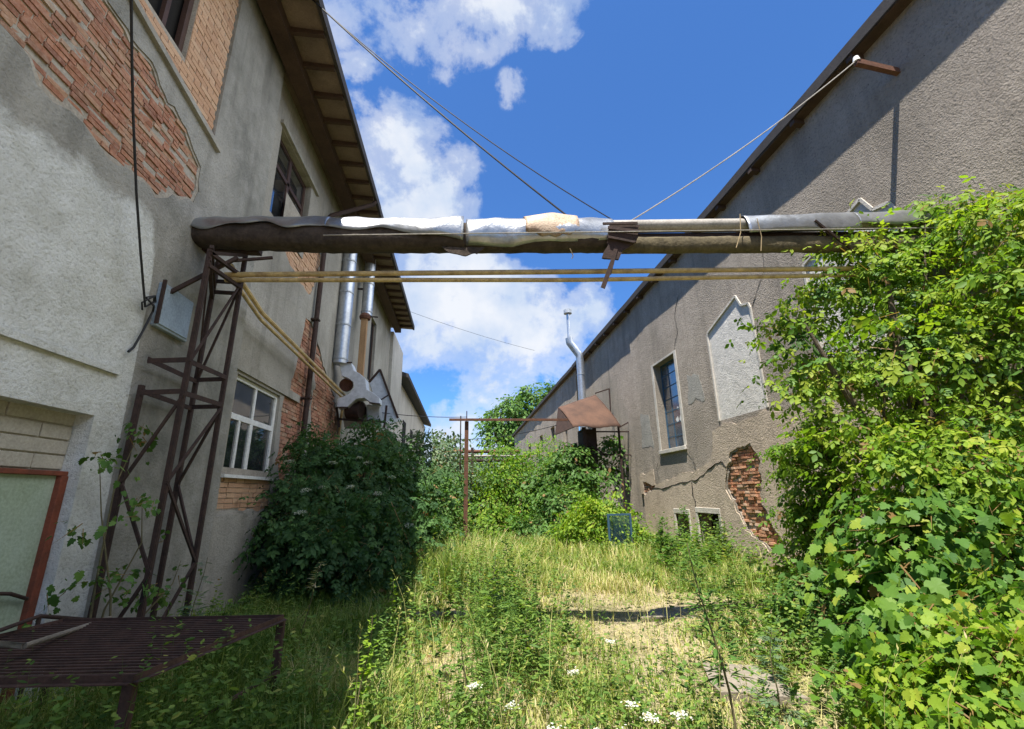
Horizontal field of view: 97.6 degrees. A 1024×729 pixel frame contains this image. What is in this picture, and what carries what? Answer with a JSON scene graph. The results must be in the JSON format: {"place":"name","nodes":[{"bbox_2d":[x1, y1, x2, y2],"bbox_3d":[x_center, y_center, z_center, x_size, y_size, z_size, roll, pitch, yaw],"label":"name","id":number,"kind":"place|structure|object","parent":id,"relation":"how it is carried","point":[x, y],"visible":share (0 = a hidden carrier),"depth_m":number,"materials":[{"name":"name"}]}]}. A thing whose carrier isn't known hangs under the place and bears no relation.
{"place":"outdoors","nodes":[
{"label":"outdoors","id":0,"kind":"place"},
{"bbox_2d":[0,502,873,728],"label":"ground","id":1,"kind":"structure","parent":0,"point":[611,609],"depth_m":4.68,"materials":[{"name":"green plant"}]},
{"bbox_2d":[0,614,85,724],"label":"handrail","id":2,"kind":"object","parent":1,"relation":"on","point":[38,617],"visible":0.34,"depth_m":3.25,"materials":[{"name":"metal"}]},
{"bbox_2d":[0,614,286,728],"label":"steel table","id":3,"kind":"object","parent":1,"relation":"on","point":[92,647],"visible":0.93,"depth_m":2.78,"materials":[{"name":"brown metal"}]},
{"bbox_2d":[0,616,111,648],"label":"loose pipe","id":4,"kind":"object","parent":3,"relation":"on","point":[8,644],"visible":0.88,"depth_m":2.69,"materials":[{"name":"metal"}]},
{"bbox_2d":[80,245,272,670],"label":"lattice tower","id":5,"kind":"structure","parent":1,"relation":"on","point":[211,270],"depth_m":4.80,"materials":[{"name":"metal"}]},
{"bbox_2d":[21,422,201,673],"bbox_3d":[-3.444,1.714,4.048,0.690,2.355,1.330,0,-16,-2],"label":"climbing vine","id":6,"kind":"object","parent":5,"relation":"attached to","point":[53,600],"visible":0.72,"depth_m":3.90,"materials":[{"name":"green plant"}]},
{"bbox_2d":[230,277,342,417],"bbox_3d":[-4.120,0.450,8.818,0.217,1.330,7.088,1,-16,-8],"label":"gas pipe","id":7,"kind":"object","parent":5,"relation":"attached to","point":[264,323],"visible":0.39,"depth_m":7.74,"materials":[{"name":"yellow metal"}]},
{"bbox_2d":[224,266,857,276],"bbox_3d":[0.590,-1.199,5.766,8.241,0.269,0.073,0,-16,-3],"label":"gas pipe","id":8,"kind":"object","parent":5,"relation":"attached to","point":[518,272],"visible":0.94,"depth_m":5.71,"materials":[{"name":"yellow metal"}]},
{"bbox_2d":[224,273,859,281],"bbox_3d":[0.585,-1.119,5.742,8.206,0.232,0.063,0,-16,-3],"label":"gas pipe","id":9,"kind":"object","parent":5,"relation":"attached to","point":[706,277],"visible":0.94,"depth_m":5.69,"materials":[{"name":"yellow metal"}]},
{"bbox_2d":[190,210,949,288],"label":"pipe bridge","id":10,"kind":"structure","parent":5,"relation":"on","point":[612,240],"depth_m":5.64,"materials":[{"name":"metal"}]},
{"bbox_2d":[179,557,212,615],"bbox_3d":[-3.168,2.448,4.354,0.389,1.050,0.420,1,-16,-6],"label":"ash sapling","id":11,"kind":"object","parent":1,"relation":"on","point":[190,607],"visible":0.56,"depth_m":4.46,"materials":[{"name":"green plant"}]},
{"bbox_2d":[0,0,414,719],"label":"factory building","id":12,"kind":"structure","parent":1,"relation":"on","point":[244,108],"depth_m":4.77,"materials":[{"name":"grey paint"}]},
{"bbox_2d":[0,468,68,719],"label":"door","id":13,"kind":"structure","parent":12,"relation":"in","point":[31,500],"depth_m":3.53,"materials":[{"name":"green paint"}]},
{"bbox_2d":[130,0,155,306],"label":"drop cable","id":14,"kind":"object","parent":12,"relation":"attached to","point":[134,141],"visible":1,"depth_m":4.09,"materials":[{"name":"black rubber"}]},
{"bbox_2d":[127,295,156,352],"bbox_3d":[-3.724,-0.409,4.554,0.100,0.670,0.225,1,-16,-6],"label":"cable tail","id":15,"kind":"object","parent":14,"relation":"hanging from","point":[148,298],"visible":0.97,"depth_m":4.58},
{"bbox_2d":[148,0,193,52],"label":"window","id":16,"kind":"structure","parent":12,"relation":"in","point":[175,15],"depth_m":5.34,"materials":[{"name":"brown paint"}]},
{"bbox_2d":[150,279,193,341],"bbox_3d":[-3.810,-0.590,5.053,0.085,0.520,0.580,1,-16,-6],"label":"electrical box","id":17,"kind":"object","parent":12,"relation":"attached to","point":[172,314],"visible":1,"depth_m":4.97,"materials":[{"name":"grey paint"}]},
{"bbox_2d":[158,286,192,338],"bbox_3d":[-3.787,-0.578,5.062,0.011,0.440,0.500,1,-16,-6],"label":"door","id":18,"kind":"structure","parent":17,"relation":"in","point":[176,311],"depth_m":5.04,"materials":[{"name":"grey paint"}]},
{"bbox_2d":[223,375,277,471],"bbox_3d":[-4.331,1.078,7.413,0.060,1.490,1.680,1,-16,-6],"label":"window","id":19,"kind":"structure","parent":12,"relation":"in","point":[249,441],"depth_m":7.41,"materials":[{"name":"white paint"}]},
{"bbox_2d":[230,264,345,438],"bbox_3d":[-4.122,0.390,8.837,0.229,1.456,7.094,1,-16,-8],"label":"gas pipe","id":20,"kind":"object","parent":12,"relation":"attached to","point":[271,321],"visible":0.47,"depth_m":7.99,"materials":[{"name":"yellow metal"}]},
{"bbox_2d":[270,139,305,216],"bbox_3d":[-4.496,-3.320,8.883,0.060,1.780,1.700,1,-16,-6],"label":"window","id":21,"kind":"structure","parent":12,"relation":"in","point":[287,179],"depth_m":8.84,"materials":[{"name":"black glass"}]},
{"bbox_2d":[287,200,376,569],"bbox_3d":[-4.012,-0.134,10.188,1.301,8.800,0.232,12,-20,-38],"label":"downpipe","id":22,"kind":"object","parent":12,"relation":"attached to","point":[316,320],"visible":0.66,"depth_m":10.02,"materials":[{"name":"metal"}]},
{"bbox_2d":[332,253,356,365],"bbox_3d":[-4.564,-1.991,12.365,0.408,4.113,0.408,1,-16,-6],"label":"ventilation duct","id":23,"kind":"object","parent":12,"relation":"attached to","point":[343,323],"visible":0.81,"depth_m":12.03,"materials":[{"name":"metal"}]},
{"bbox_2d":[335,362,387,428],"bbox_3d":[-4.021,0.899,12.117,1.336,1.694,1.098,1,-16,-6],"label":"extractor fan","id":24,"kind":"object","parent":12,"relation":"attached to","point":[353,406],"visible":0.94,"depth_m":11.76},
{"bbox_2d":[358,259,375,315],"bbox_3d":[-4.666,-2.503,14.408,0.481,2.000,0.365,10,-20,-35],"label":"ventilation duct","id":25,"kind":"object","parent":12,"relation":"attached to","point":[367,297],"visible":0.77,"depth_m":14.26,"materials":[{"name":"metal"}]},
{"bbox_2d":[357,312,377,376],"bbox_3d":[-4.403,-0.364,13.536,0.586,2.500,0.360,1,-16,-6],"label":"ventilation duct","id":26,"kind":"object","parent":12,"relation":"attached to","point":[365,317],"depth_m":13.56,"materials":[{"name":"metal"}]},
{"bbox_2d":[367,320,373,379],"bbox_3d":[-5.357,-0.527,16.722,0.060,2.400,1.000,1,-16,-6],"label":"window","id":27,"kind":"structure","parent":12,"relation":"in","point":[372,325],"depth_m":17.06,"materials":[{"name":"brown paint"}]},
{"bbox_2d":[368,369,400,425],"bbox_3d":[-3.797,1.000,13.406,1.043,1.739,0.385,1,-16,-6],"label":"chute","id":28,"kind":"object","parent":12,"relation":"attached to","point":[378,385],"visible":0.84,"depth_m":13.33,"materials":[{"name":"metal"}]},
{"bbox_2d":[312,0,565,213],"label":"overhead wire","id":29,"kind":"object","parent":12,"relation":"attached to","point":[458,128],"visible":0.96,"depth_m":6.36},
{"bbox_2d":[412,312,530,349],"bbox_3d":[-1.803,-1.636,22.776,7.063,0.867,0.014,9,-19,-30],"label":"distant wire","id":30,"kind":"object","parent":12,"relation":"attached to","point":[468,331],"visible":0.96,"depth_m":22.54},
{"bbox_2d":[337,21,610,218],"bbox_3d":[-0.921,-3.844,6.483,4.529,4.153,0.014,-1,-16,0],"label":"overhead wire","id":31,"kind":"object","parent":12,"relation":"attached to","point":[478,132],"visible":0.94,"depth_m":6.30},
{"bbox_2d":[301,561,325,632],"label":"tall weed","id":32,"kind":"object","parent":1,"relation":"on","point":[313,589],"visible":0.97,"depth_m":5.01,"materials":[{"name":"green plant"}]},
{"bbox_2d":[231,415,466,612],"bbox_3d":[-3.016,2.958,9.297,4.210,4.217,6.512,1,-16,-6],"label":"elder bush","id":33,"kind":"object","parent":1,"relation":"on","point":[359,516],"visible":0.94,"depth_m":7.64,"materials":[{"name":"green plant"}]},
{"bbox_2d":[343,615,378,728],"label":"tall weed","id":34,"kind":"object","parent":1,"relation":"on","point":[364,673],"visible":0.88,"depth_m":2.87,"materials":[{"name":"green plant"}]},
{"bbox_2d":[373,578,398,647],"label":"tall weed","id":35,"kind":"object","parent":1,"relation":"on","point":[392,601],"visible":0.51,"depth_m":4.81,"materials":[{"name":"green plant"}]},
{"bbox_2d":[399,372,430,470],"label":"factory building","id":36,"kind":"structure","parent":1,"relation":"on","point":[410,403],"depth_m":28.93,"materials":[{"name":"beige paint"}]},
{"bbox_2d":[402,420,405,442],"bbox_3d":[-6.419,4.469,26.467,0.050,2.200,1.400,1,-16,-6],"label":"window","id":37,"kind":"structure","parent":36,"relation":"in","point":[404,423],"depth_m":26.35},
{"bbox_2d":[406,610,466,625],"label":"clump","id":38,"kind":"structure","parent":1,"relation":"on","point":[437,614],"depth_m":5.78,"materials":[{"name":"plant"}]},
{"bbox_2d":[408,471,483,552],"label":"shrub","id":39,"kind":"object","parent":1,"relation":"on","point":[450,513],"visible":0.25,"depth_m":13.36,"materials":[{"name":"green plant"}]},
{"bbox_2d":[400,427,503,534],"bbox_3d":[-2.658,4.715,18.110,4.477,4.556,5.213,1,-16,-6],"label":"shrub","id":40,"kind":"object","parent":1,"relation":"on","point":[444,443],"visible":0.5,"depth_m":18.23,"materials":[{"name":"green plant"}]},
{"bbox_2d":[430,454,490,503],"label":"broadleaf tree","id":41,"kind":"object","parent":1,"relation":"on","point":[468,472],"visible":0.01,"depth_m":47.76,"materials":[{"name":"green plant"}]},
{"bbox_2d":[448,631,481,719],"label":"tall weed","id":42,"kind":"object","parent":1,"relation":"on","point":[462,667],"visible":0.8,"depth_m":3.37,"materials":[{"name":"green plant"}]},
{"bbox_2d":[0,512,940,728],"bbox_3d":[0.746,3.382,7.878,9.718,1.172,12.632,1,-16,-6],"label":"weeds","id":43,"kind":"object","parent":1,"relation":"on","point":[387,645],"visible":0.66,"depth_m":3.65,"materials":[{"name":"green plant"}]},
{"bbox_2d":[462,453,487,474],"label":"broadleaf tree","id":44,"kind":"object","parent":1,"relation":"on","point":[477,462],"visible":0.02,"depth_m":59.49,"materials":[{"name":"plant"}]},
{"bbox_2d":[467,682,486,728],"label":"yarrow","id":45,"kind":"object","parent":1,"relation":"on","point":[475,684],"visible":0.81,"depth_m":3.07,"materials":[{"name":"white plant"}]},
{"bbox_2d":[442,448,518,519],"bbox_3d":[-1.742,6.740,25.076,4.453,4.121,0.200,1,-16,-6],"label":"pipe rack","id":46,"kind":"object","parent":1,"relation":"on","point":[472,451],"visible":0.23,"depth_m":25.45,"materials":[{"name":"metal"}]},
{"bbox_2d":[479,554,511,661],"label":"tall weed","id":47,"kind":"object","parent":1,"relation":"on","point":[492,567],"visible":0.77,"depth_m":4.48,"materials":[{"name":"green plant"}]},
{"bbox_2d":[477,453,516,501],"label":"broadleaf tree","id":48,"kind":"object","parent":1,"relation":"on","point":[501,492],"visible":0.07,"depth_m":53.19,"materials":[{"name":"green plant"}]},
{"bbox_2d":[496,533,519,599],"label":"tall weed","id":49,"kind":"object","parent":1,"relation":"on","point":[505,542],"visible":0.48,"depth_m":6.43,"materials":[{"name":"green plant"}]},
{"bbox_2d":[449,411,567,543],"bbox_3d":[-0.066,3.531,13.561,3.717,4.289,0.251,1,-16,-6],"label":"pipe support frame","id":50,"kind":"object","parent":1,"relation":"on","point":[465,518],"visible":0.82,"depth_m":13.76,"materials":[{"name":"metal"}]},
{"bbox_2d":[382,412,456,417],"bbox_3d":[-2.918,1.485,13.454,3.228,0.154,0.017,5,-17,-19],"label":"distant wire","id":51,"kind":"object","parent":50,"relation":"attached to","point":[424,416],"visible":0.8,"depth_m":13.52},
{"bbox_2d":[503,700,519,728],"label":"yarrow","id":52,"kind":"object","parent":1,"relation":"on","point":[513,703],"visible":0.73,"depth_m":3.00,"materials":[{"name":"white plant"}]},
{"bbox_2d":[470,381,554,467],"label":"broadleaf tree","id":53,"kind":"object","parent":1,"relation":"on","point":[517,405],"visible":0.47,"depth_m":61.22,"materials":[{"name":"green plant"}]},
{"bbox_2d":[438,435,611,538],"bbox_3d":[0.184,5.273,18.425,7.323,5.267,7.817,-8,-17,24],"label":"shrub","id":54,"kind":"object","parent":1,"relation":"on","point":[500,512],"visible":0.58,"depth_m":17.37,"materials":[{"name":"green plant"}]},
{"bbox_2d":[507,587,552,671],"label":"tall weed","id":55,"kind":"object","parent":1,"relation":"on","point":[525,633],"visible":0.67,"depth_m":4.26,"materials":[{"name":"green plant"}]},
{"bbox_2d":[512,366,578,510],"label":"brick warehouse","id":56,"kind":"structure","parent":1,"relation":"on","point":[563,391],"depth_m":33.48,"materials":[{"name":"grey concrete"}]},
{"bbox_2d":[500,483,604,545],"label":"shrub","id":57,"kind":"object","parent":1,"relation":"on","point":[556,505],"visible":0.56,"depth_m":14.40,"materials":[{"name":"green plant"}]},
{"bbox_2d":[501,434,630,515],"bbox_3d":[2.359,4.576,17.147,5.498,3.911,4.406,1,-16,-6],"label":"shrub","id":58,"kind":"object","parent":1,"relation":"on","point":[566,469],"visible":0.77,"depth_m":16.83,"materials":[{"name":"green plant"}]},
{"bbox_2d":[567,666,579,712],"bbox_3d":[0.474,2.561,3.487,0.132,0.322,0.170,1,-16,-6],"label":"yarrow","id":59,"kind":"object","parent":1,"relation":"on","point":[575,671],"visible":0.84,"depth_m":3.52,"materials":[{"name":"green plant"}]},
{"bbox_2d":[310,570,870,728],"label":"dead grass","id":60,"kind":"structure","parent":1,"relation":"on","point":[821,704],"depth_m":4.39,"materials":[{"name":"plant"}]},
{"bbox_2d":[555,388,630,524],"bbox_3d":[3.324,3.641,17.728,2.994,6.067,1.770,7,-18,-27],"label":"canopy","id":61,"kind":"object","parent":1,"relation":"on","point":[593,412],"visible":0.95,"depth_m":17.78,"materials":[{"name":"metal"}]},
{"bbox_2d":[446,425,556,439],"bbox_3d":[-0.827,3.067,19.696,6.953,0.311,0.024,-11,-19,33],"label":"distant wire","id":62,"kind":"object","parent":61,"relation":"attached to","point":[514,434],"visible":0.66,"depth_m":18.95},
{"bbox_2d":[542,487,661,553],"bbox_3d":[2.476,4.850,13.233,3.525,2.366,3.470,1,-16,-6],"label":"shrub","id":63,"kind":"object","parent":1,"relation":"on","point":[591,529],"visible":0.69,"depth_m":12.71,"materials":[{"name":"green plant"}]},
{"bbox_2d":[601,638,618,685],"bbox_3d":[0.830,2.596,3.860,0.173,0.418,0.144,1,-16,-6],"label":"yarrow","id":64,"kind":"object","parent":1,"relation":"on","point":[608,640],"visible":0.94,"depth_m":3.86,"materials":[{"name":"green plant"}]},
{"bbox_2d":[607,513,633,545],"bbox_3d":[2.949,4.636,12.180,0.674,1.108,0.050,1,-16,-6],"label":"panel","id":65,"kind":"object","parent":1,"relation":"on","point":[609,523],"visible":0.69,"depth_m":12.23,"materials":[{"name":"blue paint"}]},
{"bbox_2d":[621,700,639,728],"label":"yarrow","id":66,"kind":"object","parent":1,"relation":"on","point":[630,703],"visible":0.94,"depth_m":2.93,"materials":[{"name":"white plant"}]},
{"bbox_2d":[329,522,968,728],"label":"seed grass","id":67,"kind":"structure","parent":1,"relation":"on","point":[514,640],"depth_m":3.32,"materials":[{"name":"green plant"}]},
{"bbox_2d":[640,712,659,728],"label":"yarrow","id":68,"kind":"object","parent":1,"relation":"on","point":[650,717],"visible":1,"depth_m":2.67,"materials":[{"name":"white plant"}]},
{"bbox_2d":[647,517,677,551],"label":"tall weed","id":69,"kind":"object","parent":1,"relation":"on","point":[661,530],"visible":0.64,"depth_m":10.94,"materials":[{"name":"green plant"}]},
{"bbox_2d":[654,533,682,573],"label":"tall weed","id":70,"kind":"object","parent":1,"relation":"on","point":[670,548],"visible":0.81,"depth_m":9.29,"materials":[{"name":"green plant"}]},
{"bbox_2d":[670,710,692,727],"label":"yarrow","id":71,"kind":"object","parent":1,"relation":"on","point":[678,717],"visible":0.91,"depth_m":2.61,"materials":[{"name":"white plant"}]},
{"bbox_2d":[674,505,697,546],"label":"tall weed","id":72,"kind":"object","parent":1,"relation":"on","point":[685,516],"visible":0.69,"depth_m":11.36,"materials":[{"name":"green plant"}]},
{"bbox_2d":[640,606,734,622],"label":"paving slab","id":73,"kind":"structure","parent":1,"relation":"on","point":[658,614],"depth_m":5.88,"materials":[{"name":"concrete"}]},
{"bbox_2d":[676,542,760,728],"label":"young tree","id":74,"kind":"object","parent":1,"relation":"on","point":[714,644],"visible":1,"depth_m":2.77,"materials":[{"name":"green plant"}]},
{"bbox_2d":[711,517,739,557],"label":"tall weed","id":75,"kind":"object","parent":1,"relation":"on","point":[721,533],"visible":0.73,"depth_m":9.87,"materials":[{"name":"green plant"}]},
{"bbox_2d":[700,662,810,704],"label":"paving slab","id":76,"kind":"structure","parent":1,"relation":"on","point":[731,679],"depth_m":3.73,"materials":[{"name":"concrete"}]},
{"bbox_2d":[746,626,814,728],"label":"tall weed","id":77,"kind":"object","parent":1,"relation":"on","point":[774,703],"visible":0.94,"depth_m":3.32,"materials":[{"name":"green plant"}]},
{"bbox_2d":[571,0,1023,590],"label":"brick warehouse","id":78,"kind":"structure","parent":1,"relation":"on","point":[945,106],"depth_m":9.20,"materials":[{"name":"grey paint"}]},
{"bbox_2d":[564,309,587,429],"bbox_3d":[3.308,0.930,23.024,0.955,8.000,0.440,1,-16,-6],"label":"flue pipe","id":79,"kind":"object","parent":78,"relation":"attached to","point":[574,348],"visible":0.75,"depth_m":23.22,"materials":[{"name":"metal"}]},
{"bbox_2d":[660,358,683,448],"bbox_3d":[5.255,1.236,14.371,0.050,2.860,1.580,1,-16,-6],"label":"window","id":80,"kind":"structure","parent":78,"relation":"in","point":[673,423],"depth_m":14.63,"materials":[{"name":"glass"}]},
{"bbox_2d":[673,508,693,544],"bbox_3d":[5.235,4.847,13.159,0.445,1.170,1.000,1,-16,-6],"label":"window","id":81,"kind":"structure","parent":78,"relation":"in","point":[675,510],"depth_m":13.30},
{"bbox_2d":[695,507,722,547],"bbox_3d":[5.392,4.407,11.759,0.445,1.240,1.250,1,-16,-6],"label":"window","id":82,"kind":"structure","parent":78,"relation":"in","point":[715,513],"depth_m":12.09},
{"bbox_2d":[853,55,900,75],"bbox_3d":[5.535,-4.536,6.804,0.728,0.264,0.095,1,-16,-6],"label":"wall bracket","id":83,"kind":"object","parent":78,"relation":"attached to","point":[877,67],"depth_m":6.77,"materials":[{"name":"metal"}]},
{"bbox_2d":[632,61,855,219],"bbox_3d":[3.396,-3.255,6.365,3.708,2.795,0.016,-1,-16,-1],"label":"stay wire","id":84,"kind":"object","parent":83,"relation":"attached to","point":[745,145],"visible":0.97,"depth_m":6.30,"materials":[{"name":"grey metal"}]},
{"bbox_2d":[727,402,882,606],"bbox_3d":[4.297,2.023,6.410,2.279,2.910,1.994,1,-16,-6],"label":"wall vine","id":85,"kind":"object","parent":1,"relation":"on","point":[804,533],"depth_m":6.35,"materials":[{"name":"green plant"}]},
{"bbox_2d":[743,559,867,681],"bbox_3d":[3.361,2.721,4.817,1.546,1.061,2.517,-6,-17,18],"label":"bush","id":86,"kind":"object","parent":1,"relation":"on","point":[815,616],"visible":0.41,"depth_m":5.00,"materials":[{"name":"green plant"}]},
{"bbox_2d":[724,175,1023,586],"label":"box elder tree","id":87,"kind":"object","parent":1,"relation":"on","point":[931,440],"visible":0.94,"depth_m":5.10,"materials":[{"name":"green plant"}]},
{"bbox_2d":[771,458,1023,717],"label":"maple sapling","id":88,"kind":"object","parent":1,"relation":"on","point":[932,575],"visible":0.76,"depth_m":3.77,"materials":[{"name":"green plant"}]},
{"bbox_2d":[798,594,1023,728],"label":"bush","id":89,"kind":"object","parent":1,"relation":"on","point":[987,692],"visible":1,"depth_m":2.63,"materials":[{"name":"green plant"}]},
{"bbox_2d":[323,0,882,464],"label":"sky","id":90,"kind":"structure","parent":0,"point":[621,105],"materials":[{"name":"blue"}]},
{"bbox_2d":[965,594,981,618],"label":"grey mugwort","id":91,"kind":"object","parent":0,"point":[976,607],"visible":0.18,"depth_m":3.14,"materials":[{"name":"green plant"}]}
]}

